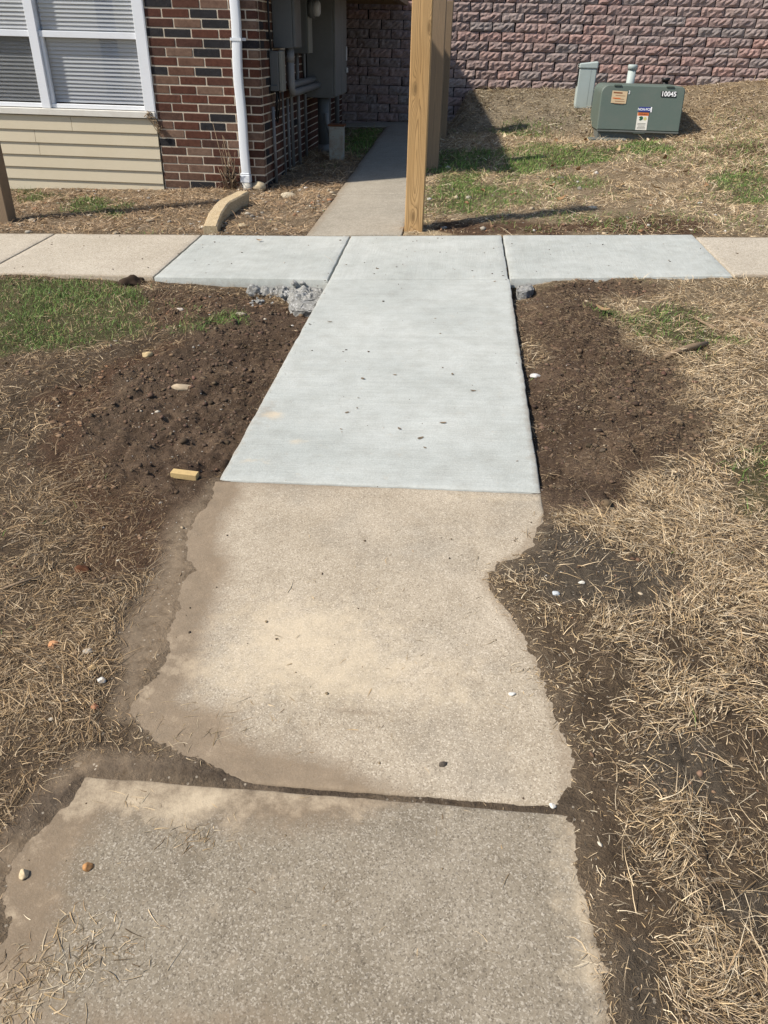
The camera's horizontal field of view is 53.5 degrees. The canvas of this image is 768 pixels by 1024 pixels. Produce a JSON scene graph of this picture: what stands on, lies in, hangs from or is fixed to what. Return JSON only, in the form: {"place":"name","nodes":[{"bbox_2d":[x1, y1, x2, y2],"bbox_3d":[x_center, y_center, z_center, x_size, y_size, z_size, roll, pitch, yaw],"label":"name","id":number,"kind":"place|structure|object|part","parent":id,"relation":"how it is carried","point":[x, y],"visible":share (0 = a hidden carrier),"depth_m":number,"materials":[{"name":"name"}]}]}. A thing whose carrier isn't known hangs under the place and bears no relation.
{"place":"outdoors","nodes":[
{"label":"outdoors","id":0,"kind":"place"},
{"bbox_2d":[0,279,609,1023],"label":"path","id":1,"kind":"structure","parent":0,"point":[320,477],"depth_m":1.86,"materials":[{"name":"concrete"}]},
{"bbox_2d":[19,869,28,879],"bbox_3d":[-0.753,0.756,1.592,0.017,0.014,0.024,-2,32,-5],"label":"pebble","id":2,"kind":"object","parent":1,"relation":"on","point":[23,874],"visible":1,"depth_m":1.59,"materials":[{"name":"stone"}]},
{"bbox_2d":[82,862,93,871],"bbox_3d":[-0.624,0.745,1.604,0.020,0.014,0.022,28,40,36],"label":"pebble","id":3,"kind":"object","parent":1,"relation":"on","point":[87,866],"visible":1,"depth_m":1.60,"materials":[{"name":"stone"}]},
{"bbox_2d":[0,511,701,1023],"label":"straw wisps","id":4,"kind":"object","parent":1,"relation":"on","point":[34,979],"visible":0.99,"depth_m":1.48,"materials":[{"name":"beige plant"}]},
{"bbox_2d":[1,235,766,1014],"bbox_3d":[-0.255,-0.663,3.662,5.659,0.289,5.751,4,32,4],"label":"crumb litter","id":5,"kind":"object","parent":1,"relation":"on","point":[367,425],"visible":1,"depth_m":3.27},
{"bbox_2d":[439,761,446,766],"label":"stone","id":6,"kind":"object","parent":1,"relation":"on","point":[442,763],"visible":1,"depth_m":1.81,"materials":[{"name":"stone"}]},
{"bbox_2d":[0,79,767,1023],"bbox_3d":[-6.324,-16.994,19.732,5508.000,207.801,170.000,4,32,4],"label":"ground","id":7,"kind":"structure","parent":0,"point":[146,639],"depth_m":2.67,"materials":[{"name":"soil"}]},
{"bbox_2d":[0,144,16,223],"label":"timber post","id":8,"kind":"object","parent":7,"relation":"on","point":[7,212],"visible":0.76,"depth_m":6.75,"materials":[{"name":"brown wood"}]},
{"bbox_2d":[4,575,39,588],"bbox_3d":[-1.160,0.225,2.441,0.110,0.019,0.008,-14,35,-24],"label":"stick","id":9,"kind":"object","parent":7,"relation":"on","point":[17,583],"visible":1,"depth_m":2.44,"materials":[{"name":"wood"}]},
{"bbox_2d":[48,640,59,649],"bbox_3d":[-0.944,0.378,2.174,0.032,0.018,0.030,16,35,23],"label":"stone","id":10,"kind":"object","parent":7,"relation":"on","point":[54,645],"visible":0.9,"depth_m":2.17,"materials":[{"name":"orange stone"}]},
{"bbox_2d":[74,565,89,573],"bbox_3d":[-0.983,0.181,2.477,0.057,0.027,0.034,4,32,4],"label":"clod","id":11,"kind":"object","parent":7,"relation":"on","point":[81,567],"visible":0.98,"depth_m":2.47,"materials":[{"name":"brown soil"}]},
{"bbox_2d":[83,648,92,653],"bbox_3d":[-0.833,0.391,2.140,0.027,0.010,0.023,-17,36,-27],"label":"stone","id":12,"kind":"object","parent":7,"relation":"on","point":[88,650],"visible":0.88,"depth_m":2.14,"materials":[{"name":"beige stone"}]},
{"bbox_2d":[91,703,98,709],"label":"stone","id":13,"kind":"object","parent":7,"relation":"on","point":[95,706],"visible":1,"depth_m":1.97,"materials":[{"name":"stone"}]},
{"bbox_2d":[97,677,105,682],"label":"stone","id":14,"kind":"object","parent":7,"relation":"on","point":[100,679],"visible":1,"depth_m":2.04,"materials":[{"name":"white stone"}]},
{"bbox_2d":[117,274,144,286],"bbox_3d":[-1.733,-1.581,5.204,0.184,0.083,0.125,4,32,4],"label":"clod","id":15,"kind":"object","parent":7,"relation":"on","point":[131,280],"visible":0.82,"depth_m":5.18,"materials":[{"name":"brown soil"}]},
{"bbox_2d":[142,352,152,357],"bbox_3d":[-1.263,-0.845,4.072,0.058,0.027,0.038,-12,34,-20],"label":"concrete fragment","id":16,"kind":"object","parent":7,"relation":"on","point":[146,354],"visible":1,"depth_m":4.06,"materials":[{"name":"concrete"}]},
{"bbox_2d":[0,0,342,190],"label":"apartment building","id":17,"kind":"structure","parent":7,"relation":"on","point":[86,86],"depth_m":7.57,"materials":[{"name":"brick"}]},
{"bbox_2d":[0,0,154,111],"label":"window","id":18,"kind":"structure","parent":17,"relation":"in","point":[52,51],"depth_m":7.44,"materials":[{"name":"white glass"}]},
{"bbox_2d":[144,111,161,135],"bbox_3d":[-2.303,-3.881,7.602,0.173,0.224,0.034,4,32,4],"label":"dry vine","id":19,"kind":"object","parent":17,"relation":"attached to","point":[152,120],"visible":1,"depth_m":7.59,"materials":[{"name":"brown plant"}]},
{"bbox_2d":[229,0,251,189],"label":"downspout","id":20,"kind":"object","parent":17,"relation":"attached to","point":[236,39],"visible":0.95,"depth_m":7.34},
{"bbox_2d":[271,107,277,183],"bbox_3d":[-1.147,-3.831,8.005,0.030,0.757,0.032,4,32,4],"label":"conduit","id":21,"kind":"object","parent":17,"relation":"attached to","point":[274,143],"visible":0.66,"depth_m":7.98,"materials":[{"name":"grey metal"}]},
{"bbox_2d":[267,0,285,122],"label":"junction box","id":22,"kind":"object","parent":17,"relation":"attached to","point":[277,71],"visible":1,"depth_m":7.69,"materials":[{"name":"grey metal"}]},
{"bbox_2d":[281,92,286,174],"bbox_3d":[-1.099,-4.154,8.385,0.023,0.884,0.034,4,32,4],"label":"conduit","id":23,"kind":"object","parent":17,"relation":"attached to","point":[283,120],"visible":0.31,"depth_m":8.36,"materials":[{"name":"grey metal"}]},
{"bbox_2d":[271,0,301,47],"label":"meter box","id":24,"kind":"object","parent":17,"relation":"attached to","point":[286,19],"visible":1,"depth_m":7.66,"materials":[{"name":"grey metal"}]},
{"bbox_2d":[285,48,315,87],"bbox_3d":[-0.937,-5.070,8.683,0.078,0.380,1.520,4,32,4],"label":"conduit","id":25,"kind":"object","parent":24,"relation":"attached to","point":[304,81],"visible":0.34,"depth_m":8.57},
{"bbox_2d":[286,48,320,96],"bbox_3d":[-0.891,-4.994,8.619,0.078,0.440,1.700,4,32,4],"label":"conduit","id":26,"kind":"object","parent":24,"relation":"attached to","point":[293,91],"visible":1,"depth_m":7.96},
{"bbox_2d":[286,98,291,169],"bbox_3d":[-1.077,-4.246,8.615,0.030,0.768,0.032,4,32,4],"label":"conduit","id":27,"kind":"object","parent":17,"relation":"attached to","point":[288,131],"visible":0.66,"depth_m":8.58,"materials":[{"name":"grey metal"}]},
{"bbox_2d":[289,93,293,166],"bbox_3d":[-1.049,-4.754,8.536,0.024,1.718,0.024,17,35,23],"label":"conduit","id":28,"kind":"object","parent":17,"relation":"attached to","point":[291,120],"depth_m":8.75,"materials":[{"name":"grey metal"}]},
{"bbox_2d":[292,96,294,164],"bbox_3d":[-1.037,-4.968,8.497,0.018,2.114,0.018,17,35,23],"label":"conduit","id":29,"kind":"object","parent":17,"relation":"attached to","point":[293,130],"depth_m":8.82,"materials":[{"name":"grey metal"}]},
{"bbox_2d":[301,54,307,93],"bbox_3d":[-0.943,-5.653,8.891,0.038,1.360,0.418,4,32,4],"label":"cable","id":30,"kind":"object","parent":17,"relation":"attached to","point":[303,67],"visible":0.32,"depth_m":9.10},
{"bbox_2d":[303,54,307,156],"bbox_3d":[-0.957,-5.367,9.128,0.033,2.094,0.033,17,35,23],"label":"conduit","id":31,"kind":"object","parent":17,"relation":"attached to","point":[305,116],"visible":0.41,"depth_m":9.40,"materials":[{"name":"grey metal"}]},
{"bbox_2d":[294,0,320,164],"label":"meter socket","id":32,"kind":"object","parent":17,"relation":"attached to","point":[310,9],"visible":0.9,"depth_m":8.48,"materials":[{"name":"grey metal"}]},
{"bbox_2d":[305,0,347,97],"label":"electrical cabinet","id":33,"kind":"object","parent":17,"relation":"attached to","point":[327,68],"visible":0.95,"depth_m":9.34,"materials":[{"name":"grey metal"}]},
{"bbox_3d":[-0.576,-5.920,9.341,0.028,1.420,0.490,4,32,4],"label":"door","id":34,"kind":"part","parent":33,"relation":"part of","materials":[{"name":"grey metal"}]},
{"bbox_3d":[-0.529,-6.184,9.772,0.028,1.420,0.495,4,32,4],"label":"door","id":35,"kind":"part","parent":33,"relation":"part of","materials":[{"name":"grey metal"}]},
{"bbox_2d":[329,98,330,122],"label":"conduit","id":36,"kind":"object","parent":17,"relation":"attached to","point":[330,108],"depth_m":11.03,"materials":[{"name":"grey metal"}]},
{"bbox_2d":[335,96,338,122],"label":"conduit","id":37,"kind":"object","parent":17,"relation":"attached to","point":[337,109],"depth_m":11.52,"materials":[{"name":"grey metal"}]},
{"bbox_2d":[346,0,407,5],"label":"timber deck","id":38,"kind":"structure","parent":17,"relation":"attached to","point":[397,2],"depth_m":11.02,"materials":[{"name":"brown wood"}]},
{"bbox_2d":[171,384,190,390],"bbox_3d":[-0.979,-0.613,3.718,0.126,0.031,0.056,1,32,-1],"label":"concrete fragment","id":39,"kind":"object","parent":7,"relation":"on","point":[181,387],"visible":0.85,"depth_m":3.70,"materials":[{"name":"concrete"}]},
{"bbox_2d":[170,469,198,480],"bbox_3d":[-0.771,-0.144,2.950,0.104,0.026,0.034,7,32,6],"label":"wood offcut","id":40,"kind":"object","parent":7,"relation":"on","point":[183,474],"visible":1,"depth_m":2.94,"materials":[{"name":"beige wood"}]},
{"bbox_2d":[203,191,248,234],"bbox_3d":[-1.421,-2.654,6.803,0.188,0.224,1.182,4,32,4],"label":"edging block","id":41,"kind":"object","parent":7,"relation":"on","point":[221,208],"depth_m":6.73,"materials":[{"name":"beige concrete"}]},
{"bbox_2d":[213,125,241,189],"bbox_3d":[-1.553,-3.550,7.658,0.324,0.639,0.132,4,32,4],"label":"dead weed","id":42,"kind":"object","parent":7,"relation":"on","point":[231,180],"visible":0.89,"depth_m":7.71,"materials":[{"name":"brown plant"}]},
{"bbox_2d":[252,181,265,190],"bbox_3d":[-1.291,-3.353,7.824,0.158,0.090,0.119,4,32,4],"label":"stone","id":43,"kind":"object","parent":7,"relation":"on","point":[257,185],"visible":0.91,"depth_m":7.79,"materials":[{"name":"beige stone"}]},
{"bbox_2d":[246,279,323,306],"bbox_3d":[-0.716,-1.351,5.114,0.612,0.348,0.369,4,32,4],"label":"concrete spill","id":44,"kind":"object","parent":7,"relation":"on","point":[294,294],"visible":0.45,"depth_m":5.10,"materials":[{"name":"grey concrete"}]},
{"bbox_2d":[281,192,295,197],"bbox_3d":[-0.951,-3.150,7.565,0.156,0.052,0.084,4,32,4],"label":"stone","id":45,"kind":"object","parent":7,"relation":"on","point":[285,193],"visible":0.77,"depth_m":7.54,"materials":[{"name":"beige stone"}]},
{"bbox_2d":[288,296,319,316],"bbox_3d":[-0.497,-1.306,4.917,0.229,0.118,0.340,4,32,4],"label":"concrete chunk","id":46,"kind":"object","parent":7,"relation":"on","point":[305,308],"visible":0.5,"depth_m":4.81,"materials":[{"name":"grey concrete"}]},
{"bbox_2d":[317,98,329,151],"bbox_3d":[-0.747,-4.939,9.762,0.164,0.656,0.309,-11,34,-20],"label":"riser pipe","id":47,"kind":"object","parent":7,"relation":"on","point":[323,122],"visible":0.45,"depth_m":9.73,"materials":[{"name":"grey metal"}]},
{"bbox_2d":[328,123,345,159],"bbox_3d":[-0.576,-4.529,9.341,0.200,0.412,0.180,4,32,4],"label":"rusty cover","id":48,"kind":"object","parent":7,"relation":"on","point":[337,139],"visible":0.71,"depth_m":9.27,"materials":[{"name":"metal"}]},
{"bbox_2d":[306,122,407,236],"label":"walkway","id":49,"kind":"structure","parent":7,"relation":"on","point":[369,199],"depth_m":7.50,"materials":[{"name":"concrete"}]},
{"bbox_2d":[0,440,763,793],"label":"soil clods","id":50,"kind":"object","parent":7,"relation":"on","point":[606,502],"visible":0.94,"depth_m":2.81,"materials":[{"name":"brown soil"}]},
{"bbox_2d":[0,685,767,1023],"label":"dry grass","id":51,"kind":"structure","parent":7,"relation":"on","point":[694,931],"depth_m":1.56,"materials":[{"name":"beige plant"}]},
{"bbox_2d":[0,274,767,458],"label":"soil clods","id":52,"kind":"object","parent":7,"relation":"on","point":[665,371],"visible":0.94,"depth_m":3.78,"materials":[{"name":"brown soil"}]},
{"bbox_2d":[1,165,767,235],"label":"gravel","id":53,"kind":"structure","parent":7,"relation":"on","point":[331,200],"depth_m":6.90,"materials":[{"name":"stone"}]},
{"bbox_2d":[10,80,767,232],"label":"leaf litter","id":54,"kind":"object","parent":7,"relation":"on","point":[456,166],"visible":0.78,"depth_m":9.27,"materials":[{"name":"brown plant"}]},
{"bbox_2d":[11,171,767,234],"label":"green grass","id":55,"kind":"structure","parent":7,"relation":"on","point":[474,190],"depth_m":7.30,"materials":[{"name":"green plant"}]},
{"bbox_2d":[15,167,767,235],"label":"soil clods","id":56,"kind":"object","parent":7,"relation":"on","point":[491,226],"visible":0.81,"depth_m":6.41,"materials":[{"name":"brown soil"}]},
{"bbox_2d":[22,483,767,1009],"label":"gravel","id":57,"kind":"structure","parent":7,"relation":"on","point":[546,575],"depth_m":2.29,"materials":[{"name":"stone"}]},
{"bbox_2d":[404,0,433,231],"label":"timber post","id":58,"kind":"object","parent":7,"relation":"on","point":[421,48],"visible":1,"depth_m":5.79,"materials":[{"name":"brown wood"}]},
{"bbox_2d":[426,0,446,169],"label":"timber post","id":59,"kind":"object","parent":7,"relation":"on","point":[437,61],"visible":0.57,"depth_m":8.29,"materials":[{"name":"brown wood"}]},
{"bbox_2d":[440,1,453,138],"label":"timber post","id":60,"kind":"object","parent":7,"relation":"on","point":[447,51],"visible":0.53,"depth_m":10.31,"materials":[{"name":"brown wood"}]},
{"bbox_2d":[281,77,767,177],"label":"dry grass","id":61,"kind":"structure","parent":7,"relation":"on","point":[568,140],"depth_m":10.09,"materials":[{"name":"beige plant"}]},
{"bbox_2d":[516,284,533,300],"bbox_3d":[0.923,-1.429,5.008,0.124,0.116,0.227,4,32,4],"label":"concrete chunk","id":62,"kind":"object","parent":7,"relation":"on","point":[525,291],"visible":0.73,"depth_m":4.94,"materials":[{"name":"grey concrete"}]},
{"bbox_2d":[530,373,540,377],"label":"stone","id":63,"kind":"object","parent":7,"relation":"on","point":[534,375],"visible":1,"depth_m":3.79,"materials":[{"name":"white stone"}]},
{"bbox_2d":[549,803,555,808],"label":"stone","id":64,"kind":"object","parent":7,"relation":"on","point":[552,805],"visible":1,"depth_m":1.71,"materials":[{"name":"white stone"}]},
{"bbox_2d":[342,0,767,122],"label":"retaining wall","id":65,"kind":"structure","parent":7,"relation":"on","point":[508,44],"depth_m":11.80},
{"bbox_2d":[552,591,559,595],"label":"stone","id":66,"kind":"object","parent":7,"relation":"on","point":[556,593],"visible":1,"depth_m":2.32,"materials":[{"name":"white stone"}]},
{"bbox_2d":[574,47,598,108],"bbox_3d":[2.986,-6.408,11.249,0.275,0.788,0.195,4,32,4],"label":"utility pedestal","id":67,"kind":"object","parent":7,"relation":"on","point":[585,80],"visible":0.98,"depth_m":11.22,"materials":[{"name":"plastic"}]},
{"bbox_2d":[596,304,609,309],"bbox_3d":[1.272,-1.187,4.424,0.090,0.021,0.045,24,41,28],"label":"dead leaf","id":68,"kind":"object","parent":7,"relation":"on","point":[601,308],"visible":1,"depth_m":4.43,"materials":[{"name":"brown plant"}]},
{"bbox_2d":[626,64,637,82],"bbox_3d":[3.637,-6.308,11.283,0.134,0.554,0.136,4,32,4],"label":"vent pipe","id":69,"kind":"object","parent":7,"relation":"on","point":[631,69],"visible":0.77,"depth_m":11.16,"materials":[{"name":"plastic"}]},
{"bbox_2d":[588,82,684,140],"bbox_3d":[3.504,-5.606,10.774,1.220,0.783,0.920,4,32,4],"label":"transformer","id":70,"kind":"object","parent":7,"relation":"on","point":[627,111],"visible":0.97,"depth_m":10.49,"materials":[{"name":"green metal"}]},
{"bbox_2d":[662,77,669,83],"bbox_3d":[4.173,-6.276,11.361,0.120,0.353,0.120,4,32,4],"label":"black pipe","id":71,"kind":"object","parent":7,"relation":"on","point":[665,80],"visible":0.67,"depth_m":11.26,"materials":[{"name":"black plastic"}]},
{"bbox_2d":[663,341,708,358],"bbox_3d":[1.571,-0.841,3.955,0.296,0.063,0.036,-14,35,-23],"label":"stick","id":72,"kind":"object","parent":7,"relation":"on","point":[693,346],"visible":0.97,"depth_m":3.94,"materials":[{"name":"brown wood"}]},
{"bbox_2d":[694,317,722,332],"bbox_3d":[1.819,-1.046,4.266,0.019,0.018,0.243,-7,33,-14],"label":"stick","id":73,"kind":"object","parent":7,"relation":"on","point":[708,324],"visible":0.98,"depth_m":4.26,"materials":[{"name":"brown wood"}]},
{"bbox_2d":[735,315,767,330],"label":"stick","id":74,"kind":"object","parent":7,"relation":"on","point":[755,322],"visible":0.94,"depth_m":4.26,"materials":[{"name":"brown wood"}]},
{"bbox_2d":[0,233,767,289],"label":"sidewalk","id":75,"kind":"structure","parent":0,"point":[261,263],"depth_m":5.57,"materials":[{"name":"concrete"}]},
{"bbox_2d":[0,456,767,782],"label":"dry grass","id":76,"kind":"structure","parent":0,"point":[588,518],"depth_m":2.33,"materials":[{"name":"beige plant"}]},
{"bbox_2d":[0,270,767,491],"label":"dry grass","id":77,"kind":"structure","parent":0,"point":[717,364],"depth_m":3.83,"materials":[{"name":"beige plant"}]},
{"bbox_2d":[0,168,767,272],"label":"dry grass","id":78,"kind":"structure","parent":0,"point":[302,183],"depth_m":7.02,"materials":[{"name":"beige plant"}]},
{"bbox_2d":[0,272,767,486],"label":"green grass","id":79,"kind":"structure","parent":0,"point":[103,300],"depth_m":4.58,"materials":[{"name":"green plant"}]},
{"bbox_2d":[308,104,767,175],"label":"green grass","id":80,"kind":"structure","parent":0,"point":[524,164],"depth_m":9.32,"materials":[{"name":"green plant"}]}
]}

